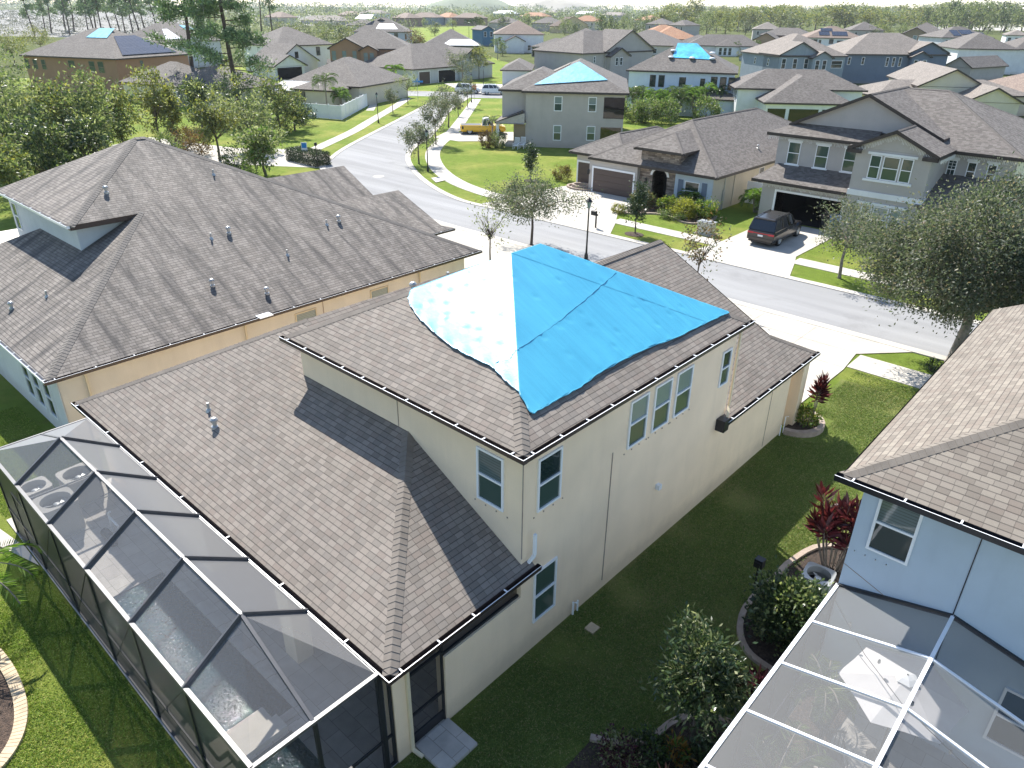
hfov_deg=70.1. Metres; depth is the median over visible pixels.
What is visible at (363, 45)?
brown gabled house
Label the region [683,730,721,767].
fern bed
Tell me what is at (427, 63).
three bay house
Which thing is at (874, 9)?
distant tree
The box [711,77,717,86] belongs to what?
window
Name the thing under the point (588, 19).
distant house
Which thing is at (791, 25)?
distant tree
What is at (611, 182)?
garage door
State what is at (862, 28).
distant house
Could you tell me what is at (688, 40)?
one storey house
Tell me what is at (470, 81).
street tree
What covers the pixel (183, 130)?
wood shrub
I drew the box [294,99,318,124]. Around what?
wood shrub
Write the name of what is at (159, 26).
white gabled house
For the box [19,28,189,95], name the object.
brown solar house
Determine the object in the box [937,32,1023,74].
white hipped house
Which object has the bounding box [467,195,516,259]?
young tree
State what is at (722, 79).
window
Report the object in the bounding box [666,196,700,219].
yellow shrub
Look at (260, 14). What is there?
tall pine
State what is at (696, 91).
areca palm
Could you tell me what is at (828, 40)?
white solar house
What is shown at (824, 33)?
solar panels
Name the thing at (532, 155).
young tree
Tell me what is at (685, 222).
bed edging
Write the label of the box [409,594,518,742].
screen door
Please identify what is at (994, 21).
distant tree
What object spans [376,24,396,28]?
roof tarp
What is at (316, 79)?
queen palm
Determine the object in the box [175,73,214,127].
wood tree
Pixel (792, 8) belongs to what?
distant tree
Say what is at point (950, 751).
string light cable
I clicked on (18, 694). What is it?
bed edging
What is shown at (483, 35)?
teal house
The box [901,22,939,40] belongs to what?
tan house
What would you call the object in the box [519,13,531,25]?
distant tree
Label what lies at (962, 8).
distant tree
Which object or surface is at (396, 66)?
areca palm
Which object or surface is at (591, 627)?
splash block
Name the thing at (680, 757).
croton shrub
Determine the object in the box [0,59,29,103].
wood tree
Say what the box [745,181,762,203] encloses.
white gate
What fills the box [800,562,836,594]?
air conditioner
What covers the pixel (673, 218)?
mixed border
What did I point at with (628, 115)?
dark bush
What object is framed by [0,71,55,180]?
wood tree
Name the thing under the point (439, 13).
wood
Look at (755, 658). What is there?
bed edging
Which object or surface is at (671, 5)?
distant tree
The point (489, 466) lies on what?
window
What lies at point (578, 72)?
roof tarp
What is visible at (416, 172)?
kerb
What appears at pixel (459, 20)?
distant house
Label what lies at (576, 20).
tile roofed house
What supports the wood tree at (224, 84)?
on the lawn at (474, 163)
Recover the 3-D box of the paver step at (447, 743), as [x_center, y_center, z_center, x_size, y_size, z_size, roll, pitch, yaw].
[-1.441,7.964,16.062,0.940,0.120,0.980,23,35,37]
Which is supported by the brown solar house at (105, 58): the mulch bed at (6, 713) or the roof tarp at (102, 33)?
the roof tarp at (102, 33)
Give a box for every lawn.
[0,79,1020,767]
[2,67,289,103]
[394,379,905,767]
[410,26,474,41]
[480,54,507,83]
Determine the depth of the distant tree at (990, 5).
772.90 m
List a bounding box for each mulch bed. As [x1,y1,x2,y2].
[0,670,13,753]
[565,719,725,767]
[623,201,713,221]
[743,548,844,666]
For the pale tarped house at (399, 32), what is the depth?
267.13 m
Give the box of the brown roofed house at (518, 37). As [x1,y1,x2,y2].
[493,20,544,53]
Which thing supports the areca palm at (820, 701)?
on the patio bed at (801, 711)
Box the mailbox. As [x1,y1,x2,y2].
[591,210,597,227]
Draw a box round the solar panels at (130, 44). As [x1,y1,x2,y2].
[114,35,176,54]
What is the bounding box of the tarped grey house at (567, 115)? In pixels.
[495,58,629,147]
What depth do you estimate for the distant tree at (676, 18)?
527.51 m
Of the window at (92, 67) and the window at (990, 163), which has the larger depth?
the window at (92, 67)
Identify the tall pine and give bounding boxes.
[142,0,226,66]
[169,0,276,100]
[251,0,266,31]
[257,0,279,30]
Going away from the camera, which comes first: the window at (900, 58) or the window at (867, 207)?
the window at (867, 207)
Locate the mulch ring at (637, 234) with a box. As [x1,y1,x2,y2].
[625,232,643,236]
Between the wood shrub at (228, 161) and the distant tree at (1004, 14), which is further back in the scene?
the distant tree at (1004, 14)
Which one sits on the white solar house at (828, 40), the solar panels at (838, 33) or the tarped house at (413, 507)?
the solar panels at (838, 33)
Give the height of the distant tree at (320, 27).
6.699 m
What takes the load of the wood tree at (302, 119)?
on the lawn at (474, 163)
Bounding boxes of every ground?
[0,4,1023,117]
[0,9,193,36]
[938,21,1023,30]
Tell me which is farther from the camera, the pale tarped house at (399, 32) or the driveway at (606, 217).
the pale tarped house at (399, 32)
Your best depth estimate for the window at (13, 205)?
36.06 m
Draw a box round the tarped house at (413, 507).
[71,239,820,762]
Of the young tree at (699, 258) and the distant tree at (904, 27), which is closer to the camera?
the young tree at (699, 258)
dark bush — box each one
[623,96,648,122]
[630,94,664,123]
[648,94,684,125]
[689,93,723,118]
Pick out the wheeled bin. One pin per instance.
(823, 223)
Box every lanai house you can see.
[530,38,559,56]
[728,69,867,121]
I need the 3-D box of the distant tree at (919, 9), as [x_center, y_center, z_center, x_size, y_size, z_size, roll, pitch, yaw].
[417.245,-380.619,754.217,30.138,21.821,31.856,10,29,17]
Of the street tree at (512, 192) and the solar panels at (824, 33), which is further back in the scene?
the solar panels at (824, 33)
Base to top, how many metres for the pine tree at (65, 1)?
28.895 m
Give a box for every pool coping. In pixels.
[110,565,302,722]
[249,718,301,760]
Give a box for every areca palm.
[330,87,351,104]
[385,63,404,73]
[625,85,654,114]
[639,87,680,117]
[662,84,692,118]
[681,82,717,117]
[708,85,728,95]
[714,714,835,767]
[738,188,761,212]
[788,651,857,725]
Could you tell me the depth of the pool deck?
20.25 m
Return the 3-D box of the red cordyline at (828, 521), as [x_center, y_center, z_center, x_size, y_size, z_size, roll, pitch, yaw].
[9.381,4.156,20.824,2.083,2.700,1.872,10,29,17]
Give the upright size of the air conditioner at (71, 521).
1.100 m
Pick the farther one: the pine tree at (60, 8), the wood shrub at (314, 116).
the pine tree at (60, 8)
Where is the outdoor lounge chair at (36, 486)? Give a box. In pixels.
[20,476,52,499]
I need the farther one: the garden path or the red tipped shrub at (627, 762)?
the garden path
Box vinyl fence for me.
[292,93,367,119]
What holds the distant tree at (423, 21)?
on the lawn at (466, 31)
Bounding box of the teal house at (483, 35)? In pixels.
[471,25,494,45]
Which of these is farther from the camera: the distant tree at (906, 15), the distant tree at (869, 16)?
the distant tree at (906, 15)
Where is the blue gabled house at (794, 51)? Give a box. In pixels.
[739,33,848,76]
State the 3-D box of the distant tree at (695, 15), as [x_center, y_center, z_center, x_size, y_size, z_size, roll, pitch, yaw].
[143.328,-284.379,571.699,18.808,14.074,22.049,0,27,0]
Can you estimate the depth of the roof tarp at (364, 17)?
269.03 m
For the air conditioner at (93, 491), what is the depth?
23.74 m
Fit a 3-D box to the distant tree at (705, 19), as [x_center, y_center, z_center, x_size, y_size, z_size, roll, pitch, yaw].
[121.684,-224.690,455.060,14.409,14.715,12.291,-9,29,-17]
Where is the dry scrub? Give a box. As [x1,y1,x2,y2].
[0,6,175,36]
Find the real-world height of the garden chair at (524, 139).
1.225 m
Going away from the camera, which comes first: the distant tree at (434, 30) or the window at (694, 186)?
the window at (694, 186)
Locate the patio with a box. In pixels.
[753,678,971,767]
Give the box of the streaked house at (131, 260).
[0,137,481,427]
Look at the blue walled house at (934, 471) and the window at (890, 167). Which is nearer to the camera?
the blue walled house at (934, 471)
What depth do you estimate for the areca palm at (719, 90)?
109.37 m
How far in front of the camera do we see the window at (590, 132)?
83.68 m
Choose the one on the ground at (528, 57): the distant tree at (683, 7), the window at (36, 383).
the distant tree at (683, 7)
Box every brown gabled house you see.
[327,29,409,63]
[753,27,808,43]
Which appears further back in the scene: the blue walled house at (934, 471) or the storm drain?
the storm drain
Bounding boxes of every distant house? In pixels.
[264,12,298,26]
[301,15,352,24]
[337,11,362,19]
[346,19,371,28]
[359,10,390,18]
[391,13,422,26]
[414,12,444,24]
[440,13,456,24]
[452,13,487,25]
[487,17,516,30]
[493,10,519,17]
[520,12,551,22]
[532,17,558,31]
[578,15,603,30]
[601,12,629,20]
[635,15,657,28]
[646,18,673,29]
[669,20,700,35]
[751,22,778,39]
[844,22,884,35]
[1001,30,1023,41]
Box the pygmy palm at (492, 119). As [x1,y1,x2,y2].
[483,115,501,133]
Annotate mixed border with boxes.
[657,207,687,220]
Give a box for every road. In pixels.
[112,138,325,167]
[325,97,977,355]
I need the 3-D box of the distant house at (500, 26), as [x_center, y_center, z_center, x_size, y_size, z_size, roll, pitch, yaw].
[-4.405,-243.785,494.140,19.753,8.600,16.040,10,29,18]
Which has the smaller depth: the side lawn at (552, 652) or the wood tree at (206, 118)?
the side lawn at (552, 652)
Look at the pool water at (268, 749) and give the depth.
15.98 m
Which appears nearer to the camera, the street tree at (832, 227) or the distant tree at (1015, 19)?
the street tree at (832, 227)
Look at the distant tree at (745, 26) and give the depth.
462.20 m
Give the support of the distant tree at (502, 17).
on the ground at (528, 57)
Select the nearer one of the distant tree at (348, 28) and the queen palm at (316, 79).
the queen palm at (316, 79)
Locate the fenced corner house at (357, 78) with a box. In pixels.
[270,57,410,105]
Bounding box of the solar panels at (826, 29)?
[820,28,831,30]
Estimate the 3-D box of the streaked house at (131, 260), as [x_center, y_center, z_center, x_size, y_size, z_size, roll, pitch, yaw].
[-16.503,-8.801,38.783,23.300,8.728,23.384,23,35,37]
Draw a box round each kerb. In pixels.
[320,96,946,360]
[405,97,980,323]
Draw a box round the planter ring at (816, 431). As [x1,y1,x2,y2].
[783,412,824,437]
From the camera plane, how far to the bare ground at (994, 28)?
735.97 m
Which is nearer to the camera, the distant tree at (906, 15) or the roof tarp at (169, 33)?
the roof tarp at (169, 33)
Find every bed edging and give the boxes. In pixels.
[0,648,28,767]
[590,712,732,747]
[619,210,717,224]
[736,543,844,671]
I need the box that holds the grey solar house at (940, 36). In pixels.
[918,26,994,43]
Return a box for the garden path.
[0,529,38,564]
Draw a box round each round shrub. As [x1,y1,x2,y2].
[486,129,507,148]
[742,554,833,656]
[924,357,943,372]
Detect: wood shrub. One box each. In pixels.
[147,124,185,148]
[166,124,200,150]
[174,126,213,155]
[211,139,250,171]
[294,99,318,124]
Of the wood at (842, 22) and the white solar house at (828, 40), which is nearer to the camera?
the white solar house at (828, 40)
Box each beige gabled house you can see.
[859,79,1023,115]
[886,61,1023,114]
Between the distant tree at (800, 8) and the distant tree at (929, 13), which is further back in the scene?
the distant tree at (800, 8)
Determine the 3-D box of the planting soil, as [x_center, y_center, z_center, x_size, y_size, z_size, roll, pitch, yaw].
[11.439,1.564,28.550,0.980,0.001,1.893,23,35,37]
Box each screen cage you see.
[0,417,397,767]
[698,583,1023,767]
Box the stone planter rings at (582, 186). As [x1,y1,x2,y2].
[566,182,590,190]
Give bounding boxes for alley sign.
[301,142,307,159]
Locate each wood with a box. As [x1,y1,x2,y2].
[0,0,997,45]
[662,3,1022,30]
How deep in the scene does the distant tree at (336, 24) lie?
474.28 m
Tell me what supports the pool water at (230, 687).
on the pool deck
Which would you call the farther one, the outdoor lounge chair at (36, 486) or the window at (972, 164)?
the window at (972, 164)
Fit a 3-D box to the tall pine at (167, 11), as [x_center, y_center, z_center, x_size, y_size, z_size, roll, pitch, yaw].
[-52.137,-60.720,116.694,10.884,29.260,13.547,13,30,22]
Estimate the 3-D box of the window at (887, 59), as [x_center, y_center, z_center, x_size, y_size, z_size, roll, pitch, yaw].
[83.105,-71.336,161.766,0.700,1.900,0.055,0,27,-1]
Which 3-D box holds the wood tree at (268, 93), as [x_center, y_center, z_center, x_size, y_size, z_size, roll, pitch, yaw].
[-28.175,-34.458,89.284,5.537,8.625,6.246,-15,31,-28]
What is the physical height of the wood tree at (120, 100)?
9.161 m
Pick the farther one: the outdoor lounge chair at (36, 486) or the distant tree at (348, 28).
the distant tree at (348, 28)
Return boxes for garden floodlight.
[753,555,765,583]
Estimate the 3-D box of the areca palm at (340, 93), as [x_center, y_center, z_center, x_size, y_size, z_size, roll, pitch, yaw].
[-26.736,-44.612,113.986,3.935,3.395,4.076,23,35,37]
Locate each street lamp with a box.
[424,129,428,171]
[584,197,592,258]
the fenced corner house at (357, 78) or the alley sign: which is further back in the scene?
the fenced corner house at (357, 78)
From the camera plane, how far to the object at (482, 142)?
83.84 m
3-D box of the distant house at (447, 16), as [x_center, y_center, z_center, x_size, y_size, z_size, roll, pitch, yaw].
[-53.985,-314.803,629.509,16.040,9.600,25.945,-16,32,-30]
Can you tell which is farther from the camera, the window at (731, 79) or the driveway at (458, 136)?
the window at (731, 79)
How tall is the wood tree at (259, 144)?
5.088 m
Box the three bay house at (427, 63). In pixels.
[365,42,494,84]
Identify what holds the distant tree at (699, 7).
on the ground at (528, 57)
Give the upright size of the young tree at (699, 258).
5.381 m
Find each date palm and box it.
[0,537,42,607]
[489,37,505,59]
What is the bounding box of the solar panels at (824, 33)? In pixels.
[819,31,829,34]
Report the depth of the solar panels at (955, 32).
271.14 m
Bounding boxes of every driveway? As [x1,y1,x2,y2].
[436,132,513,140]
[437,224,525,268]
[445,83,502,88]
[482,185,630,233]
[690,226,833,275]
[735,304,910,402]
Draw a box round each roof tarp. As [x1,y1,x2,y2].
[87,28,114,37]
[162,29,179,38]
[355,15,372,18]
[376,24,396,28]
[408,243,728,413]
[534,62,606,84]
[673,43,712,59]
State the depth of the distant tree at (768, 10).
591.99 m
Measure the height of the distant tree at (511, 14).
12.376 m
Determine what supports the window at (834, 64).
in the blue gabled house at (794, 51)
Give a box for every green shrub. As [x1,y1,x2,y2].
[620,723,672,767]
[794,400,823,427]
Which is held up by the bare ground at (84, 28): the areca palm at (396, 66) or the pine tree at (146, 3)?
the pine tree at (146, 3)
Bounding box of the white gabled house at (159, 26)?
[130,21,222,67]
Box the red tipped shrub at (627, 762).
[592,723,647,767]
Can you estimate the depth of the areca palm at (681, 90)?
106.16 m
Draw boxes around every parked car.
[455,82,480,93]
[481,83,501,94]
[747,209,801,245]
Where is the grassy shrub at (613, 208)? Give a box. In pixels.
[610,202,627,214]
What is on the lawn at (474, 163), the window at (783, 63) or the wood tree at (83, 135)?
the wood tree at (83, 135)
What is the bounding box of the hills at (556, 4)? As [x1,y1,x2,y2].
[516,0,607,11]
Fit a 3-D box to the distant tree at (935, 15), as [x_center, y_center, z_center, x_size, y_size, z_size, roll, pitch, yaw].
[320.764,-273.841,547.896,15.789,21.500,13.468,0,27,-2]
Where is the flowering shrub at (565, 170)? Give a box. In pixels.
[550,162,572,180]
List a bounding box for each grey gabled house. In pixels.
[532,29,655,80]
[751,86,1023,253]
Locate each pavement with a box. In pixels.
[311,98,410,148]
[366,103,377,110]
[425,99,507,198]
[615,219,719,244]
[794,258,937,294]
[847,355,931,388]
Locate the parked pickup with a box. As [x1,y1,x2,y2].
[460,117,505,133]
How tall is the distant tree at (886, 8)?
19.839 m
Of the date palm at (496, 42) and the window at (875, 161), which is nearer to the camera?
the window at (875, 161)
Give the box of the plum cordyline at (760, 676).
[731,662,768,713]
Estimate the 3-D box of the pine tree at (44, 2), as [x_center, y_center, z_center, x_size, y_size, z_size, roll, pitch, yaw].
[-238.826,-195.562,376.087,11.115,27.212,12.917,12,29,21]
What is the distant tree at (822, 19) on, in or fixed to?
on the ground at (528, 57)
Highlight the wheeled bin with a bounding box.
[820,212,830,226]
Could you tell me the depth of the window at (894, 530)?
15.13 m
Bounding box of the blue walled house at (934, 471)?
[813,304,1023,767]
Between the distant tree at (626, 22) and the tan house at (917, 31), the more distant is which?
the distant tree at (626, 22)
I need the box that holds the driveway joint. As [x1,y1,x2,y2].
[753,313,858,387]
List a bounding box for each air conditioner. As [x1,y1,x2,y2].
[32,487,92,539]
[55,462,110,507]
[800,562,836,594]
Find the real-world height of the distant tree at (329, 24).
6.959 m
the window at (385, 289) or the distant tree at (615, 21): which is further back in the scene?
the distant tree at (615, 21)
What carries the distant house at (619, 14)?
on the ground at (528, 57)
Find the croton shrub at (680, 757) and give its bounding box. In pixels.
[657,728,696,767]
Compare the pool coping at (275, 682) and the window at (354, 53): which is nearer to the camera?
the pool coping at (275, 682)
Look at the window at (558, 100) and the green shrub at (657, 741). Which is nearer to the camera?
the green shrub at (657, 741)
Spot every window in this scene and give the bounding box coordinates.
[10,201,23,230]
[20,364,37,399]
[30,373,47,408]
[32,59,38,69]
[40,59,46,69]
[41,383,59,420]
[67,60,75,67]
[88,61,95,72]
[97,61,104,72]
[295,307,316,321]
[316,47,320,54]
[331,51,336,60]
[352,51,356,58]
[363,53,367,61]
[370,285,388,298]
[476,445,503,511]
[532,556,557,623]
[536,445,562,512]
[553,125,561,140]
[554,96,562,110]
[586,126,595,140]
[588,97,596,111]
[626,391,649,449]
[649,75,655,86]
[650,377,673,433]
[658,75,664,86]
[672,364,694,418]
[678,77,685,86]
[683,181,699,201]
[700,79,704,86]
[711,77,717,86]
[717,347,732,387]
[719,77,726,88]
[727,77,734,89]
[780,59,786,68]
[784,139,802,165]
[792,59,797,68]
[803,59,808,68]
[811,142,830,169]
[814,60,819,68]
[821,60,826,69]
[830,61,842,67]
[839,145,855,173]
[858,205,871,227]
[865,499,923,565]
[866,154,882,178]
[872,206,888,227]
[879,156,900,181]
[885,57,889,66]
[886,209,900,229]
[891,57,895,66]
[897,57,902,66]
[897,158,914,183]
[945,157,959,174]
[965,159,979,176]
[982,686,1023,759]
[985,161,1000,179]
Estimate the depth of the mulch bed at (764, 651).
19.16 m
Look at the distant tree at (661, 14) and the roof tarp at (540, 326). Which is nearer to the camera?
the roof tarp at (540, 326)
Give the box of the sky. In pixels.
[0,0,1023,9]
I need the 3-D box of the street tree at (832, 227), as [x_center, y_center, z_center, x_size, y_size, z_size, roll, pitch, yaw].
[20.251,-8.723,43.672,4.828,5.012,4.459,0,27,-1]
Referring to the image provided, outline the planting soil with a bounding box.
[782,413,817,429]
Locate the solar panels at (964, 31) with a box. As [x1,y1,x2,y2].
[958,30,971,33]
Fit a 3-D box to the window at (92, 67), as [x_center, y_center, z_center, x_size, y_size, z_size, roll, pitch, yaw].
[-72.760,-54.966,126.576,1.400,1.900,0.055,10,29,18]
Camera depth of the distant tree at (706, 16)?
561.54 m
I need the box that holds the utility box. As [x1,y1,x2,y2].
[694,219,717,236]
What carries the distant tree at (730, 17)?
on the ground at (528, 57)
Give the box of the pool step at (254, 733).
[226,707,287,758]
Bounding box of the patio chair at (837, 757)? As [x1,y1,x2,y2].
[813,726,848,767]
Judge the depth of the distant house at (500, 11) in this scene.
1073.55 m
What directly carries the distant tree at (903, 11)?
on the ground at (528, 57)
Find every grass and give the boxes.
[0,405,191,767]
[813,371,918,458]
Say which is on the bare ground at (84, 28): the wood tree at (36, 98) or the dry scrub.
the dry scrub
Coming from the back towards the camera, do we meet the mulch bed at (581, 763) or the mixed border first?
the mixed border
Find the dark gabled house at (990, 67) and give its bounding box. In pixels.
[946,55,1008,79]
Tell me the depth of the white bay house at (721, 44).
253.87 m
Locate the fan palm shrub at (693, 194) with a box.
[676,188,703,203]
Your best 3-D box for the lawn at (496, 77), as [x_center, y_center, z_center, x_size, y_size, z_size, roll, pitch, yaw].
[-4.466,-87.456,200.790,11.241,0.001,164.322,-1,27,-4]
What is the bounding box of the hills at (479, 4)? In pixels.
[421,0,517,10]
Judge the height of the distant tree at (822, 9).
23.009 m
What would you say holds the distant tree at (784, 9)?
on the ground at (528, 57)
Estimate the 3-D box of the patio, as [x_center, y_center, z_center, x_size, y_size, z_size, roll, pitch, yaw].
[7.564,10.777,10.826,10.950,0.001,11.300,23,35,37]
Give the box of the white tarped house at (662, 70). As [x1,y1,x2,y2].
[626,42,738,116]
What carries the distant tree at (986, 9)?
on the ground at (528, 57)
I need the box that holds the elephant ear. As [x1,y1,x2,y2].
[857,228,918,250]
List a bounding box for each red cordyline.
[802,481,862,571]
[807,370,832,417]
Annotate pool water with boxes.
[114,573,291,731]
[250,731,292,763]
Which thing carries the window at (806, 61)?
in the blue gabled house at (794, 51)
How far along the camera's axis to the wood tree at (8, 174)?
53.75 m
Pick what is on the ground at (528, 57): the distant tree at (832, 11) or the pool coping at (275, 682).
the distant tree at (832, 11)
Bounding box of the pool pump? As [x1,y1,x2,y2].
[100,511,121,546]
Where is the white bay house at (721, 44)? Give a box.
[689,34,759,56]
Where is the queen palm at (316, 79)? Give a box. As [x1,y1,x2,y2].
[311,72,338,104]
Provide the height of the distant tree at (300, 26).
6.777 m
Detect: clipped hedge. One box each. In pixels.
[284,145,331,166]
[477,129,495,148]
[629,184,656,207]
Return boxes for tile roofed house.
[550,16,588,32]
[650,25,692,40]
[988,73,1023,91]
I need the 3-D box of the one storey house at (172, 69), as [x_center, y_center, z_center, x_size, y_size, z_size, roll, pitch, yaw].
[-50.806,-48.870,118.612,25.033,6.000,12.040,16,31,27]
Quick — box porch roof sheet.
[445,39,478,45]
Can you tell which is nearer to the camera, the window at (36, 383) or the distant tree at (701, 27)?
the window at (36, 383)
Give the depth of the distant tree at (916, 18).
617.71 m
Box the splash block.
[584,622,599,633]
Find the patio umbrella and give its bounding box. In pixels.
[838,645,968,767]
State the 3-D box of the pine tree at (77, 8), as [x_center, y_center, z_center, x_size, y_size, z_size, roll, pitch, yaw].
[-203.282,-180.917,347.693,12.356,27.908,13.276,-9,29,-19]
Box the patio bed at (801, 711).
[755,680,852,767]
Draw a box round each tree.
[0,24,40,63]
[0,43,36,141]
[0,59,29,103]
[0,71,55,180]
[0,103,76,175]
[0,129,35,187]
[1,73,68,162]
[16,22,55,50]
[16,66,97,162]
[17,0,44,34]
[28,0,49,29]
[34,0,56,32]
[45,61,128,156]
[48,0,74,34]
[51,0,65,29]
[56,108,120,161]
[59,0,75,30]
[71,0,94,27]
[72,0,92,29]
[76,70,154,144]
[81,0,111,27]
[100,0,110,27]
[102,0,119,30]
[107,0,129,32]
[113,0,145,29]
[116,0,135,32]
[121,64,176,141]
[128,0,146,27]
[142,0,156,21]
[154,82,186,141]
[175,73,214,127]
[182,58,249,160]
[209,71,260,115]
[211,82,280,146]
[232,123,289,175]
[254,69,309,135]
[272,19,286,27]
[279,91,312,130]
[292,22,306,31]
[303,28,322,38]
[315,24,329,37]
[316,28,336,41]
[323,21,338,31]
[327,25,348,39]
[332,20,342,26]
[334,25,357,35]
[336,29,349,40]
[382,86,399,113]
[394,69,418,102]
[397,117,440,163]
[404,27,425,43]
[417,91,452,143]
[421,17,427,27]
[426,80,464,127]
[427,17,441,34]
[444,48,480,80]
[445,19,456,29]
[457,72,476,106]
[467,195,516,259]
[469,44,492,79]
[475,161,604,245]
[494,12,508,25]
[498,42,508,55]
[506,10,515,18]
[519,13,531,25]
[521,140,541,174]
[558,18,572,34]
[569,22,581,33]
[593,11,613,29]
[607,13,621,28]
[619,15,630,29]
[622,177,653,232]
[628,18,642,31]
[636,14,649,31]
[638,601,765,744]
[647,4,683,17]
[652,10,674,20]
[665,3,677,13]
[665,12,677,21]
[671,15,682,21]
[673,1,690,17]
[673,208,731,279]
[674,0,698,21]
[687,0,705,20]
[689,11,701,26]
[696,21,704,34]
[698,10,718,29]
[698,11,718,33]
[707,9,725,32]
[715,5,728,10]
[716,11,737,33]
[723,9,742,30]
[731,7,750,31]
[733,6,770,30]
[737,4,759,27]
[738,16,753,34]
[751,3,798,23]
[769,4,809,22]
[770,5,792,26]
[776,4,789,18]
[780,11,800,27]
[785,10,815,28]
[787,4,806,14]
[790,8,806,23]
[799,11,834,30]
[807,193,885,278]
[811,3,837,25]
[814,5,848,26]
[827,151,1023,361]
[830,0,865,27]
[834,2,873,25]
[857,9,886,25]
[864,6,889,21]
[870,7,895,26]
[872,8,909,28]
[879,24,893,32]
[880,10,919,28]
[892,3,915,13]
[892,7,915,25]
[894,22,908,32]
[898,10,939,25]
[899,4,925,26]
[915,1,947,27]
[918,3,934,24]
[928,3,949,28]
[936,2,964,25]
[938,0,962,27]
[945,6,962,26]
[946,3,984,28]
[953,0,972,26]
[953,0,995,30]
[962,0,983,29]
[963,4,1004,31]
[972,0,1007,24]
[974,0,994,31]
[981,9,999,33]
[992,1,1023,31]
[997,4,1013,32]
[1005,10,1022,30]
[1008,4,1023,26]
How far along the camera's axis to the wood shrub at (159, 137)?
75.64 m
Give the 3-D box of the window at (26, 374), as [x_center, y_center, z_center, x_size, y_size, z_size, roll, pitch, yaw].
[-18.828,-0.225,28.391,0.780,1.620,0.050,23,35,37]
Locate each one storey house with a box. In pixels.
[118,61,281,108]
[425,29,480,51]
[500,58,534,84]
[560,28,592,38]
[638,29,686,55]
[682,34,701,42]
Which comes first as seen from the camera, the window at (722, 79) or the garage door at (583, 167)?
the garage door at (583, 167)
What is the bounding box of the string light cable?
[835,601,967,767]
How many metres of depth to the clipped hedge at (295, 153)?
74.40 m
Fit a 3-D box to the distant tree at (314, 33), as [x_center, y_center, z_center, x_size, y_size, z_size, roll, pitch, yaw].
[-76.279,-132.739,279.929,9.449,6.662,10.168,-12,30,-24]
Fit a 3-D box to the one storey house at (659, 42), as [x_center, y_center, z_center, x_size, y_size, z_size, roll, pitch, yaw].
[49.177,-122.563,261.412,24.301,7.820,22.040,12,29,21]
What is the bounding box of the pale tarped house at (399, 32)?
[352,18,412,43]
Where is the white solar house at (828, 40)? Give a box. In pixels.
[802,26,857,45]
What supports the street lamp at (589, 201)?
on the road at (363, 162)
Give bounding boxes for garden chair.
[513,137,519,149]
[519,137,525,148]
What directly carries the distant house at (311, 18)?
on the bare ground
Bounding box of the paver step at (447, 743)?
[415,718,476,767]
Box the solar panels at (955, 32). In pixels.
[949,30,961,35]
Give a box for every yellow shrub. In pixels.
[655,194,677,211]
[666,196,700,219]
[692,196,721,218]
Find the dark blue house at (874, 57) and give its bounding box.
[827,33,950,83]
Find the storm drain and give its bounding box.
[432,176,445,181]
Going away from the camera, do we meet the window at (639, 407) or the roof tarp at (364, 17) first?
the window at (639, 407)
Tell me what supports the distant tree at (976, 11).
on the ground at (528, 57)
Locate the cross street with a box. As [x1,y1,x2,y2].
[275,90,625,100]
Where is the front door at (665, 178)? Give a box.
[662,173,666,196]
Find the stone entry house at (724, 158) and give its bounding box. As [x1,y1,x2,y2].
[569,107,790,209]
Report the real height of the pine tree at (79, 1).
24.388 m
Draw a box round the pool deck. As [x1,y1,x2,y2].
[7,481,445,767]
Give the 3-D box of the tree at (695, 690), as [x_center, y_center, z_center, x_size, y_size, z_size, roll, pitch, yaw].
[4.022,6.397,15.428,2.768,3.752,2.654,23,35,37]
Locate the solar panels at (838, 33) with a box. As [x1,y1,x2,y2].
[831,31,847,35]
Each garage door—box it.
[577,162,589,182]
[592,168,632,197]
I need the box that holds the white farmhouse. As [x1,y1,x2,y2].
[243,27,332,79]
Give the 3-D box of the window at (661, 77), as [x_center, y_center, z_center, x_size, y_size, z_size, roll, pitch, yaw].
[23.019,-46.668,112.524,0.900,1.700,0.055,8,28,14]
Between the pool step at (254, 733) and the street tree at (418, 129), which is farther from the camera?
the street tree at (418, 129)
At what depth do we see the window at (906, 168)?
48.40 m
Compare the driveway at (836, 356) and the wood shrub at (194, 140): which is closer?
the driveway at (836, 356)
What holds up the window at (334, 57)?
in the brown gabled house at (363, 45)
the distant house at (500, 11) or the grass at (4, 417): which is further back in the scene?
the distant house at (500, 11)
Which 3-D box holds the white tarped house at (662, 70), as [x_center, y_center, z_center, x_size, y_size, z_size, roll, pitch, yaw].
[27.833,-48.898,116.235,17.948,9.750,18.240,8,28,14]
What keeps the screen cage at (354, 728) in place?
on the pool deck
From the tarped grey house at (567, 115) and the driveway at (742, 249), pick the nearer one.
the driveway at (742, 249)
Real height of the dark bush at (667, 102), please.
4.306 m
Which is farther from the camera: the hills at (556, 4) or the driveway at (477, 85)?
the hills at (556, 4)
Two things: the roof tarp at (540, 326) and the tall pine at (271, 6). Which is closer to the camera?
the roof tarp at (540, 326)
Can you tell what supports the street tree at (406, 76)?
on the lawn at (474, 163)
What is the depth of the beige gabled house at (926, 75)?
110.13 m
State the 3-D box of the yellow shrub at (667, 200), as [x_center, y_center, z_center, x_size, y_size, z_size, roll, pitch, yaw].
[12.480,-14.453,58.428,2.173,1.578,1.655,23,35,37]
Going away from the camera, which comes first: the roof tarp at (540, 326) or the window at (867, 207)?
the roof tarp at (540, 326)
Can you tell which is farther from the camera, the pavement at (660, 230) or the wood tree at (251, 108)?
the wood tree at (251, 108)

